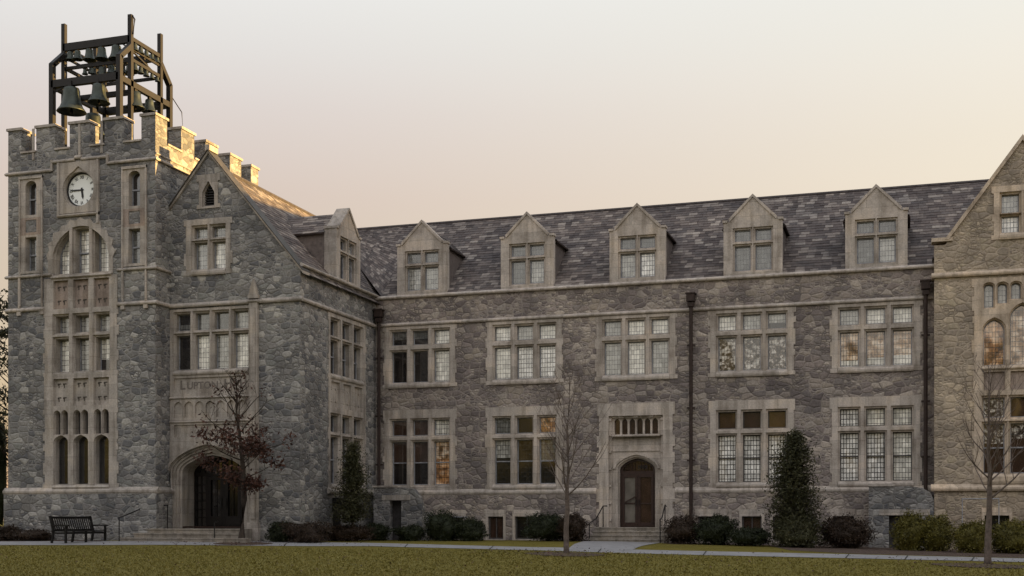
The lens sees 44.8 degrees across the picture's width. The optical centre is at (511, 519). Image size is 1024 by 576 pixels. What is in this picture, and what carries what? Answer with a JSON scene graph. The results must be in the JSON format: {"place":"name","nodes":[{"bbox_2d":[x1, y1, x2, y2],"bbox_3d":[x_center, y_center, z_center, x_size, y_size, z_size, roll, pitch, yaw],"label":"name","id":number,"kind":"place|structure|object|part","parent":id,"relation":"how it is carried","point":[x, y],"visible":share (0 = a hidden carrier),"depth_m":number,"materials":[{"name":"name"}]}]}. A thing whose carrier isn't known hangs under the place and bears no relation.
{"place":"outdoors","nodes":[
{"label":"outdoors","id":0,"kind":"place"},
{"bbox_2d":[0,521,1023,575],"bbox_3d":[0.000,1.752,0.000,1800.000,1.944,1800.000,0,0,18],"label":"lawn","id":1,"kind":"structure","parent":0,"point":[655,546],"depth_m":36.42,"materials":[{"name":"green plant"}]},
{"bbox_2d":[0,354,7,525],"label":"tree","id":2,"kind":"object","parent":1,"relation":"on","point":[3,471],"visible":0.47,"depth_m":57.43,"materials":[{"name":"green plant"}]},
{"bbox_2d":[0,289,7,460],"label":"dark tree","id":3,"kind":"object","parent":1,"relation":"on","point":[4,332],"visible":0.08,"depth_m":57.14,"materials":[{"name":"green plant"}]},
{"bbox_2d":[1,540,103,540],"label":"planting bed","id":4,"kind":"object","parent":1,"relation":"on","point":[54,540],"visible":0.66,"depth_m":48.71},
{"bbox_2d":[0,522,22,540],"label":"shrub","id":5,"kind":"object","parent":4,"relation":"on","point":[6,533],"visible":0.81,"depth_m":48.92,"materials":[{"name":"brown plant"}]},
{"bbox_2d":[10,528,54,540],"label":"shrub","id":6,"kind":"object","parent":4,"relation":"on","point":[37,534],"visible":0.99,"depth_m":48.49,"materials":[{"name":"brown plant"}]},
{"bbox_2d":[3,112,259,539],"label":"clock tower","id":7,"kind":"structure","parent":1,"relation":"on","point":[89,305],"depth_m":49.06,"materials":[{"name":"stone"}]},
{"bbox_2d":[20,178,40,217],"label":"slit window","id":8,"kind":"structure","parent":7,"relation":"in","point":[30,189],"depth_m":49.84,"materials":[{"name":"stone"}]},
{"bbox_2d":[20,234,40,273],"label":"slit window","id":9,"kind":"structure","parent":7,"relation":"in","point":[30,245],"depth_m":49.86,"materials":[{"name":"stone"}]},
{"bbox_2d":[43,309,118,376],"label":"window","id":10,"kind":"structure","parent":7,"relation":"in","point":[77,343],"depth_m":49.20,"materials":[{"name":"stone"}]},
{"bbox_2d":[43,407,118,488],"bbox_3d":[-16.968,-2.825,49.214,3.514,3.150,0.560,0,0,18],"label":"window","id":11,"kind":"structure","parent":7,"relation":"in","point":[80,448],"depth_m":49.16,"materials":[{"name":"stone"}]},
{"bbox_2d":[46,217,115,277],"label":"arched window","id":12,"kind":"structure","parent":7,"relation":"in","point":[81,246],"depth_m":49.23,"materials":[{"name":"stone"}]},
{"bbox_2d":[49,14,182,146],"bbox_3d":[-16.526,-17.082,52.147,3.720,6.965,4.118,0,0,18],"label":"carillon","id":13,"kind":"object","parent":7,"relation":"on","point":[161,103],"visible":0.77,"depth_m":51.12,"materials":[{"name":"metal"}]},
{"bbox_2d":[65,50,75,61],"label":"bell","id":14,"kind":"object","parent":13,"relation":"hanging from","point":[70,56],"visible":1,"depth_m":51.35,"materials":[{"name":"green metal"}]},
{"bbox_2d":[56,80,86,116],"bbox_3d":[-17.909,-17.160,50.531,1.180,1.331,1.180,0,0,18],"label":"bell","id":15,"kind":"object","parent":13,"relation":"hanging from","point":[71,105],"visible":1,"depth_m":50.30,"materials":[{"name":"green metal"}]},
{"bbox_2d":[72,49,82,61],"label":"bell","id":16,"kind":"object","parent":13,"relation":"hanging from","point":[77,57],"visible":1,"depth_m":51.24,"materials":[{"name":"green metal"}]},
{"bbox_2d":[82,68,87,75],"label":"bell","id":17,"kind":"object","parent":13,"relation":"hanging from","point":[85,73],"visible":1,"depth_m":51.24,"materials":[{"name":"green metal"}]},
{"bbox_2d":[83,48,95,62],"bbox_3d":[-17.397,-19.205,51.155,0.540,0.642,0.540,0,0,18],"label":"bell","id":18,"kind":"object","parent":13,"relation":"hanging from","point":[89,56],"visible":1,"depth_m":51.05,"materials":[{"name":"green metal"}]},
{"bbox_2d":[90,67,95,74],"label":"bell","id":19,"kind":"object","parent":13,"relation":"hanging from","point":[93,72],"visible":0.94,"depth_m":51.09,"materials":[{"name":"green metal"}]},
{"bbox_2d":[85,107,104,139],"bbox_3d":[-17.619,-16.692,52.274,1.100,1.245,1.100,0,0,18],"label":"bell","id":20,"kind":"object","parent":13,"relation":"hanging from","point":[93,115],"visible":0.34,"depth_m":52.07,"materials":[{"name":"green metal"}]},
{"bbox_2d":[87,78,109,106],"bbox_3d":[-16.670,-17.271,50.138,0.900,1.030,0.900,0,0,18],"label":"bell","id":21,"kind":"object","parent":13,"relation":"hanging from","point":[98,96],"visible":1,"depth_m":49.97,"materials":[{"name":"green metal"}]},
{"bbox_2d":[94,46,108,61],"bbox_3d":[-16.825,-19.189,50.973,0.580,0.685,0.580,0,0,18],"label":"bell","id":22,"kind":"object","parent":13,"relation":"hanging from","point":[101,55],"visible":1,"depth_m":50.87,"materials":[{"name":"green metal"}]},
{"bbox_2d":[98,65,106,73],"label":"bell","id":23,"kind":"object","parent":13,"relation":"hanging from","point":[101,69],"visible":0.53,"depth_m":50.87,"materials":[{"name":"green metal"}]},
{"bbox_2d":[107,65,114,72],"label":"bell","id":24,"kind":"object","parent":13,"relation":"hanging from","point":[111,68],"visible":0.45,"depth_m":51.88,"materials":[{"name":"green metal"}]},
{"bbox_2d":[108,44,123,60],"bbox_3d":[-16.157,-19.149,50.762,0.680,0.792,0.680,0,0,18],"label":"bell","id":25,"kind":"object","parent":13,"relation":"hanging from","point":[115,49],"visible":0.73,"depth_m":50.59,"materials":[{"name":"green metal"}]},
{"bbox_2d":[125,89,144,111],"bbox_3d":[-15.432,-17.261,50.899,0.800,0.922,0.800,0,0,18],"label":"bell","id":26,"kind":"object","parent":13,"relation":"hanging from","point":[138,105],"visible":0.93,"depth_m":50.77,"materials":[{"name":"green metal"}]},
{"bbox_2d":[134,63,138,71],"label":"bell","id":27,"kind":"object","parent":13,"relation":"hanging from","point":[135,68],"visible":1,"depth_m":50.78,"materials":[{"name":"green metal"}]},
{"bbox_2d":[137,66,143,74],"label":"bell","id":28,"kind":"object","parent":13,"relation":"hanging from","point":[140,69],"visible":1,"depth_m":51.19,"materials":[{"name":"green metal"}]},
{"bbox_2d":[138,46,144,54],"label":"bell","id":29,"kind":"object","parent":13,"relation":"hanging from","point":[140,48],"visible":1,"depth_m":51.15,"materials":[{"name":"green metal"}]},
{"bbox_2d":[143,70,149,76],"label":"bell","id":30,"kind":"object","parent":13,"relation":"hanging from","point":[146,74],"visible":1,"depth_m":51.55,"materials":[{"name":"green metal"}]},
{"bbox_2d":[142,97,155,112],"bbox_3d":[-15.130,-17.333,51.852,0.620,0.728,0.620,0,0,18],"label":"bell","id":31,"kind":"object","parent":13,"relation":"hanging from","point":[149,105],"visible":0.81,"depth_m":51.71,"materials":[{"name":"green metal"}]},
{"bbox_2d":[123,168,144,208],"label":"slit window","id":32,"kind":"structure","parent":7,"relation":"in","point":[133,179],"depth_m":48.40,"materials":[{"name":"stone"}]},
{"bbox_2d":[123,226,144,266],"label":"slit window","id":33,"kind":"structure","parent":7,"relation":"in","point":[133,237],"depth_m":48.40,"materials":[{"name":"stone"}]},
{"bbox_2d":[120,528,251,542],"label":"entrance steps","id":34,"kind":"structure","parent":1,"relation":"on","point":[192,534],"depth_m":47.01,"materials":[{"name":"stone"}]},
{"bbox_2d":[118,505,167,540],"bbox_3d":[-14.323,0.117,48.036,1.940,1.425,0.584,0,0,-32],"label":"handrail","id":35,"kind":"object","parent":34,"relation":"on","point":[135,511],"visible":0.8,"depth_m":47.68,"materials":[{"name":"metal"}]},
{"bbox_2d":[215,542,271,544],"bbox_3d":[-9.829,0.854,45.351,2.201,0.070,2.036,0,0,18],"label":"mulch ring","id":36,"kind":"object","parent":1,"relation":"on","point":[234,543],"visible":0.97,"depth_m":45.26,"materials":[{"name":"brown soil"}]},
{"bbox_2d":[190,368,300,542],"bbox_3d":[-9.897,-2.384,46.128,3.732,6.699,4.134,0,0,18],"label":"russet tree","id":37,"kind":"object","parent":36,"relation":"on","point":[243,479],"visible":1,"depth_m":45.94,"materials":[{"name":"brown plant"}]},
{"bbox_2d":[168,144,379,541],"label":"entrance wing","id":38,"kind":"structure","parent":1,"relation":"on","point":[276,295],"depth_m":48.60,"materials":[{"name":"grey stone"}]},
{"bbox_2d":[184,216,232,275],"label":"window","id":39,"kind":"structure","parent":38,"relation":"in","point":[208,241],"depth_m":48.58,"materials":[{"name":"stone"}]},
{"bbox_2d":[170,305,248,375],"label":"window","id":40,"kind":"structure","parent":38,"relation":"in","point":[202,340],"depth_m":48.59,"materials":[{"name":"stone"}]},
{"bbox_2d":[208,477,222,525],"bbox_3d":[-11.850,-0.720,49.657,0.680,2.020,0.100,0,0,18],"label":"door leaf","id":41,"kind":"structure","parent":38,"relation":"in","point":[211,519],"depth_m":49.67,"materials":[{"name":"brown wood"}]},
{"bbox_2d":[225,476,240,525],"bbox_3d":[-11.106,-0.720,49.422,0.680,2.020,0.100,0,0,18],"label":"door leaf","id":42,"kind":"structure","parent":38,"relation":"in","point":[229,520],"depth_m":49.46,"materials":[{"name":"brown wood"}]},
{"bbox_2d":[328,312,365,385],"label":"window","id":43,"kind":"structure","parent":38,"relation":"in","point":[346,337],"depth_m":51.59,"materials":[{"name":"stone"}]},
{"bbox_2d":[328,410,365,488],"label":"window","id":44,"kind":"structure","parent":38,"relation":"in","point":[343,427],"depth_m":50.63,"materials":[{"name":"stone"}]},
{"bbox_2d":[326,523,375,540],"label":"shrub","id":45,"kind":"object","parent":1,"relation":"on","point":[345,533],"visible":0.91,"depth_m":48.71,"materials":[{"name":"brown plant"}]},
{"bbox_2d":[327,437,378,541],"bbox_3d":[-6.223,-1.156,48.769,2.021,4.207,2.040,0,0,-8],"label":"evergreen tree","id":46,"kind":"object","parent":1,"relation":"on","point":[352,482],"visible":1,"depth_m":48.59,"materials":[{"name":"green plant"}]},
{"bbox_2d":[364,522,391,540],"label":"shrub","id":47,"kind":"object","parent":1,"relation":"on","point":[380,532],"visible":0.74,"depth_m":50.65,"materials":[{"name":"green plant"}]},
{"bbox_2d":[390,523,424,540],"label":"shrub","id":48,"kind":"object","parent":1,"relation":"on","point":[410,532],"visible":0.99,"depth_m":50.16,"materials":[{"name":"green plant"}]},
{"bbox_2d":[419,506,461,540],"bbox_3d":[-2.716,0.142,50.547,2.049,1.474,1.811,0,0,18],"label":"shrub","id":49,"kind":"object","parent":1,"relation":"on","point":[439,526],"visible":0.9,"depth_m":50.18,"materials":[{"name":"green plant"}]},
{"bbox_2d":[450,514,491,540],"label":"shrub","id":50,"kind":"object","parent":1,"relation":"on","point":[471,529],"visible":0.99,"depth_m":49.71,"materials":[{"name":"green plant"}]},
{"bbox_2d":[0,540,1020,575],"bbox_3d":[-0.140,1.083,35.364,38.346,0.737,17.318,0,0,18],"label":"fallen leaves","id":51,"kind":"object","parent":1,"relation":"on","point":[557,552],"visible":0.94,"depth_m":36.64,"materials":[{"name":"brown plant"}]},
{"bbox_2d":[518,511,563,540],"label":"shrub","id":52,"kind":"object","parent":1,"relation":"on","point":[543,527],"visible":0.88,"depth_m":49.33,"materials":[{"name":"green plant"}]},
{"bbox_2d":[527,552,603,555],"bbox_3d":[1.551,1.006,36.867,2.361,0.075,2.394,0,0,18],"label":"mulch ring","id":53,"kind":"object","parent":1,"relation":"on","point":[565,554],"visible":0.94,"depth_m":36.77,"materials":[{"name":"brown soil"}]},
{"bbox_2d":[537,353,616,552],"bbox_3d":[1.889,-2.002,37.312,2.565,6.231,2.543,0,0,10],"label":"bare tree","id":54,"kind":"object","parent":53,"relation":"on","point":[566,519],"visible":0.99,"depth_m":37.46,"materials":[{"name":"brown plant"}]},
{"bbox_2d":[555,510,591,541],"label":"shrub","id":55,"kind":"object","parent":1,"relation":"on","point":[577,524],"visible":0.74,"depth_m":48.97,"materials":[{"name":"brown plant"}]},
{"bbox_2d":[569,541,654,549],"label":"walkway","id":56,"kind":"structure","parent":1,"relation":"on","point":[606,545],"depth_m":42.83,"materials":[{"name":"concrete"}]},
{"bbox_2d":[588,527,669,542],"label":"door steps","id":57,"kind":"structure","parent":1,"relation":"on","point":[637,534],"depth_m":49.39,"materials":[{"name":"stone"}]},
{"bbox_2d":[589,505,606,540],"bbox_3d":[3.385,0.177,49.925,1.668,1.545,0.486,0,0,-44],"label":"handrail","id":58,"kind":"object","parent":57,"relation":"on","point":[603,506],"visible":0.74,"depth_m":50.10,"materials":[{"name":"metal"}]},
{"bbox_2d":[659,505,666,542],"bbox_3d":[6.002,0.163,49.185,0.106,1.574,1.618,0,0,15],"label":"handrail","id":59,"kind":"object","parent":57,"relation":"on","point":[664,510],"visible":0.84,"depth_m":49.28,"materials":[{"name":"metal"}]},
{"bbox_2d":[357,179,988,547],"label":"stone range","id":60,"kind":"structure","parent":1,"relation":"on","point":[724,344],"depth_m":50.70,"materials":[{"name":"stone"}]},
{"bbox_2d":[382,408,456,489],"bbox_3d":[-3.918,-3.030,53.567,3.442,3.440,0.410,0,0,18],"label":"window","id":61,"kind":"structure","parent":60,"relation":"in","point":[419,445],"depth_m":53.54,"materials":[{"name":"stone"}]},
{"bbox_2d":[383,324,456,388],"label":"window","id":62,"kind":"structure","parent":60,"relation":"in","point":[423,356],"depth_m":53.54,"materials":[{"name":"stone"}]},
{"bbox_2d":[447,510,465,539],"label":"basement window","id":63,"kind":"structure","parent":60,"relation":"in","point":[460,512],"depth_m":52.75,"materials":[{"name":"stone"}]},
{"bbox_2d":[486,510,505,539],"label":"basement window","id":64,"kind":"structure","parent":60,"relation":"in","point":[496,524],"depth_m":52.38,"materials":[{"name":"stone"}]},
{"bbox_2d":[485,405,563,488],"bbox_3d":[0.551,-3.020,52.113,3.446,3.460,0.480,0,0,18],"label":"window","id":65,"kind":"structure","parent":60,"relation":"in","point":[516,457],"depth_m":52.13,"materials":[{"name":"stone"}]},
{"bbox_2d":[486,318,563,384],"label":"window","id":66,"kind":"structure","parent":60,"relation":"in","point":[521,351],"depth_m":52.12,"materials":[{"name":"stone"}]},
{"bbox_2d":[512,510,539,539],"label":"basement window","id":67,"kind":"structure","parent":60,"relation":"in","point":[518,520],"depth_m":52.02,"materials":[{"name":"stone"}]},
{"bbox_3d":[4.842,-0.820,51.047,0.640,2.180,0.118,0,0,18],"label":"door leaf","id":68,"kind":"part","parent":60,"relation":"part of","materials":[{"name":"grey wood"}]},
{"bbox_2d":[595,313,677,381],"bbox_3d":[5.077,-7.015,50.677,3.423,2.670,0.480,0,0,18],"label":"window","id":69,"kind":"structure","parent":60,"relation":"in","point":[639,346],"depth_m":50.68,"materials":[{"name":"stone"}]},
{"bbox_3d":[5.471,-0.820,50.847,0.640,2.180,0.118,0,0,18],"label":"door leaf","id":70,"kind":"part","parent":60,"relation":"part of","materials":[{"name":"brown wood"}]},
{"bbox_2d":[695,509,731,542],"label":"basement window","id":71,"kind":"structure","parent":60,"relation":"in","point":[703,513],"depth_m":49.53,"materials":[{"name":"stone"}]},
{"bbox_2d":[708,399,794,487],"bbox_3d":[9.514,-3.020,49.269,3.409,3.460,0.480,0,0,18],"label":"window","id":72,"kind":"structure","parent":60,"relation":"in","point":[740,436],"depth_m":49.31,"materials":[{"name":"stone"}]},
{"bbox_2d":[739,509,763,529],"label":"basement window","id":73,"kind":"structure","parent":60,"relation":"in","point":[752,517],"depth_m":49.16,"materials":[{"name":"stone"}]},
{"bbox_2d":[708,306,795,377],"bbox_3d":[9.514,-7.015,49.270,3.449,2.670,0.480,0,0,18],"label":"window","id":74,"kind":"structure","parent":60,"relation":"in","point":[757,341],"depth_m":49.26,"materials":[{"name":"stone"}]},
{"bbox_2d":[770,509,780,542],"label":"basement window","id":75,"kind":"structure","parent":60,"relation":"in","point":[771,518],"depth_m":48.81,"materials":[{"name":"stone"}]},
{"bbox_2d":[830,509,856,519],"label":"basement window","id":76,"kind":"structure","parent":60,"relation":"in","point":[837,512],"depth_m":47.99,"materials":[{"name":"stone"}]},
{"bbox_2d":[829,395,921,486],"bbox_3d":[13.992,-3.020,47.849,3.425,3.460,0.480,0,0,18],"label":"window","id":77,"kind":"structure","parent":60,"relation":"in","point":[874,439],"depth_m":47.84,"materials":[{"name":"stone"}]},
{"bbox_2d":[830,300,922,372],"bbox_3d":[14.005,-7.015,47.845,3.433,2.670,0.480,0,0,18],"label":"window","id":78,"kind":"structure","parent":60,"relation":"in","point":[875,336],"depth_m":47.84,"materials":[{"name":"stone"}]},
{"bbox_2d":[665,542,1023,557],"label":"planting bed","id":79,"kind":"object","parent":1,"relation":"on","point":[873,550],"visible":0.63,"depth_m":41.17,"materials":[{"name":"brown soil"}]},
{"bbox_2d":[660,511,700,543],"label":"shrub","id":80,"kind":"object","parent":79,"relation":"on","point":[680,531],"visible":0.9,"depth_m":47.39,"materials":[{"name":"brown plant"}]},
{"bbox_2d":[691,512,740,544],"bbox_3d":[7.679,0.298,47.072,2.013,1.359,1.959,0,0,18],"label":"shrub","id":81,"kind":"object","parent":79,"relation":"on","point":[716,529],"visible":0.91,"depth_m":46.64,"materials":[{"name":"green plant"}]},
{"bbox_2d":[726,522,772,545],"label":"shrub","id":82,"kind":"object","parent":79,"relation":"on","point":[749,536],"visible":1,"depth_m":45.66,"materials":[{"name":"green plant"}]},
{"bbox_2d":[755,424,832,539],"bbox_3d":[10.362,-1.203,45.415,2.751,4.599,2.919,0,0,18],"label":"evergreen tree","id":83,"kind":"object","parent":79,"relation":"on","point":[792,487],"visible":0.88,"depth_m":45.04,"materials":[{"name":"green plant"}]},
{"bbox_2d":[769,511,824,547],"bbox_3d":[10.315,0.246,44.938,2.084,1.569,1.947,0,0,18],"label":"shrub","id":84,"kind":"object","parent":79,"relation":"on","point":[798,536],"visible":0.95,"depth_m":44.46,"materials":[{"name":"green plant"}]},
{"bbox_2d":[815,508,880,548],"bbox_3d":[12.162,0.316,45.300,2.452,1.492,2.098,0,0,18],"label":"shrub","id":85,"kind":"object","parent":79,"relation":"on","point":[846,532],"visible":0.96,"depth_m":44.95,"materials":[{"name":"brown plant"}]},
{"bbox_2d":[889,508,930,550],"bbox_3d":[13.950,0.304,43.486,1.649,1.592,1.805,0,0,18],"label":"shrub","id":86,"kind":"object","parent":79,"relation":"on","point":[908,532],"visible":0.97,"depth_m":43.12,"materials":[{"name":"green plant"}]},
{"bbox_2d":[918,510,956,550],"bbox_3d":[14.712,0.326,43.096,1.427,1.592,1.437,0,0,18],"label":"shrub","id":87,"kind":"object","parent":79,"relation":"on","point":[938,538],"visible":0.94,"depth_m":42.76,"materials":[{"name":"green plant"}]},
{"bbox_2d":[946,517,997,552],"bbox_3d":[15.373,0.497,41.576,1.674,1.261,1.493,0,0,18],"label":"shrub","id":88,"kind":"object","parent":79,"relation":"on","point":[969,537],"visible":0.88,"depth_m":41.24,"materials":[{"name":"green plant"}]},
{"bbox_2d":[962,498,998,525],"bbox_3d":[17.029,0.180,45.165,1.284,1.940,0.040,0,0,18],"label":"handrail","id":89,"kind":"object","parent":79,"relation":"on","point":[979,498],"visible":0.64,"depth_m":45.18,"materials":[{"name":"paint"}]},
{"bbox_2d":[991,517,1023,553],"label":"shrub","id":90,"kind":"object","parent":79,"relation":"on","point":[1008,537],"visible":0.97,"depth_m":41.39,"materials":[{"name":"green plant"}]},
{"bbox_2d":[929,563,1023,567],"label":"mulch ring","id":91,"kind":"object","parent":1,"relation":"on","point":[981,565],"visible":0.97,"depth_m":33.44,"materials":[{"name":"brown soil"}]},
{"bbox_2d":[954,347,1023,563],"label":"bare tree","id":92,"kind":"object","parent":91,"relation":"on","point":[987,542],"visible":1,"depth_m":34.36,"materials":[{"name":"brown plant"}]},
{"bbox_2d":[931,134,1023,549],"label":"gabled pavilion","id":93,"kind":"structure","parent":1,"relation":"on","point":[977,277],"depth_m":45.86,"materials":[{"name":"stone"}]},
{"bbox_2d":[982,508,1011,529],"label":"basement window","id":94,"kind":"structure","parent":93,"relation":"in","point":[1004,513],"depth_m":45.65,"materials":[{"name":"stone"}]},
{"bbox_2d":[971,276,1023,369],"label":"window","id":95,"kind":"structure","parent":93,"relation":"in","point":[997,303],"depth_m":45.75,"materials":[{"name":"stone"}]},
{"bbox_2d":[972,392,1023,483],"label":"window","id":96,"kind":"structure","parent":93,"relation":"in","point":[1016,418],"depth_m":45.73,"materials":[{"name":"stone"}]},
{"bbox_2d":[991,184,1023,239],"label":"window","id":97,"kind":"structure","parent":93,"relation":"in","point":[1008,216],"depth_m":45.63,"materials":[{"name":"stone"}]},
{"bbox_2d":[0,541,1023,561],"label":"path","id":98,"kind":"structure","parent":0,"point":[524,548],"depth_m":40.54,"materials":[{"name":"concrete"}]},
{"bbox_2d":[49,516,107,542],"bbox_3d":[-16.301,0.347,46.794,0.834,1.015,2.450,0,0,18],"label":"garden bench","id":99,"kind":"object","parent":98,"relation":"on","point":[65,530],"visible":1,"depth_m":46.75,"materials":[{"name":"brown wood"}]},
{"bbox_2d":[263,519,292,541],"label":"shrub","id":100,"kind":"object","parent":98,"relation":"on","point":[275,534],"visible":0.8,"depth_m":46.58,"materials":[{"name":"green plant"}]},
{"bbox_2d":[274,518,337,542],"bbox_3d":[-7.754,0.398,46.510,2.552,0.968,1.849,0,0,18],"label":"shrub","id":101,"kind":"object","parent":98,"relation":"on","point":[307,532],"visible":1,"depth_m":46.14,"materials":[{"name":"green plant"}]},
{"bbox_2d":[285,543,974,560],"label":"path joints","id":102,"kind":"object","parent":98,"relation":"on","point":[706,551],"visible":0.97,"depth_m":38.45,"materials":[{"name":"grey"}]},
{"bbox_2d":[0,0,1023,520],"label":"sky","id":103,"kind":"structure","parent":0,"point":[389,112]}
]}

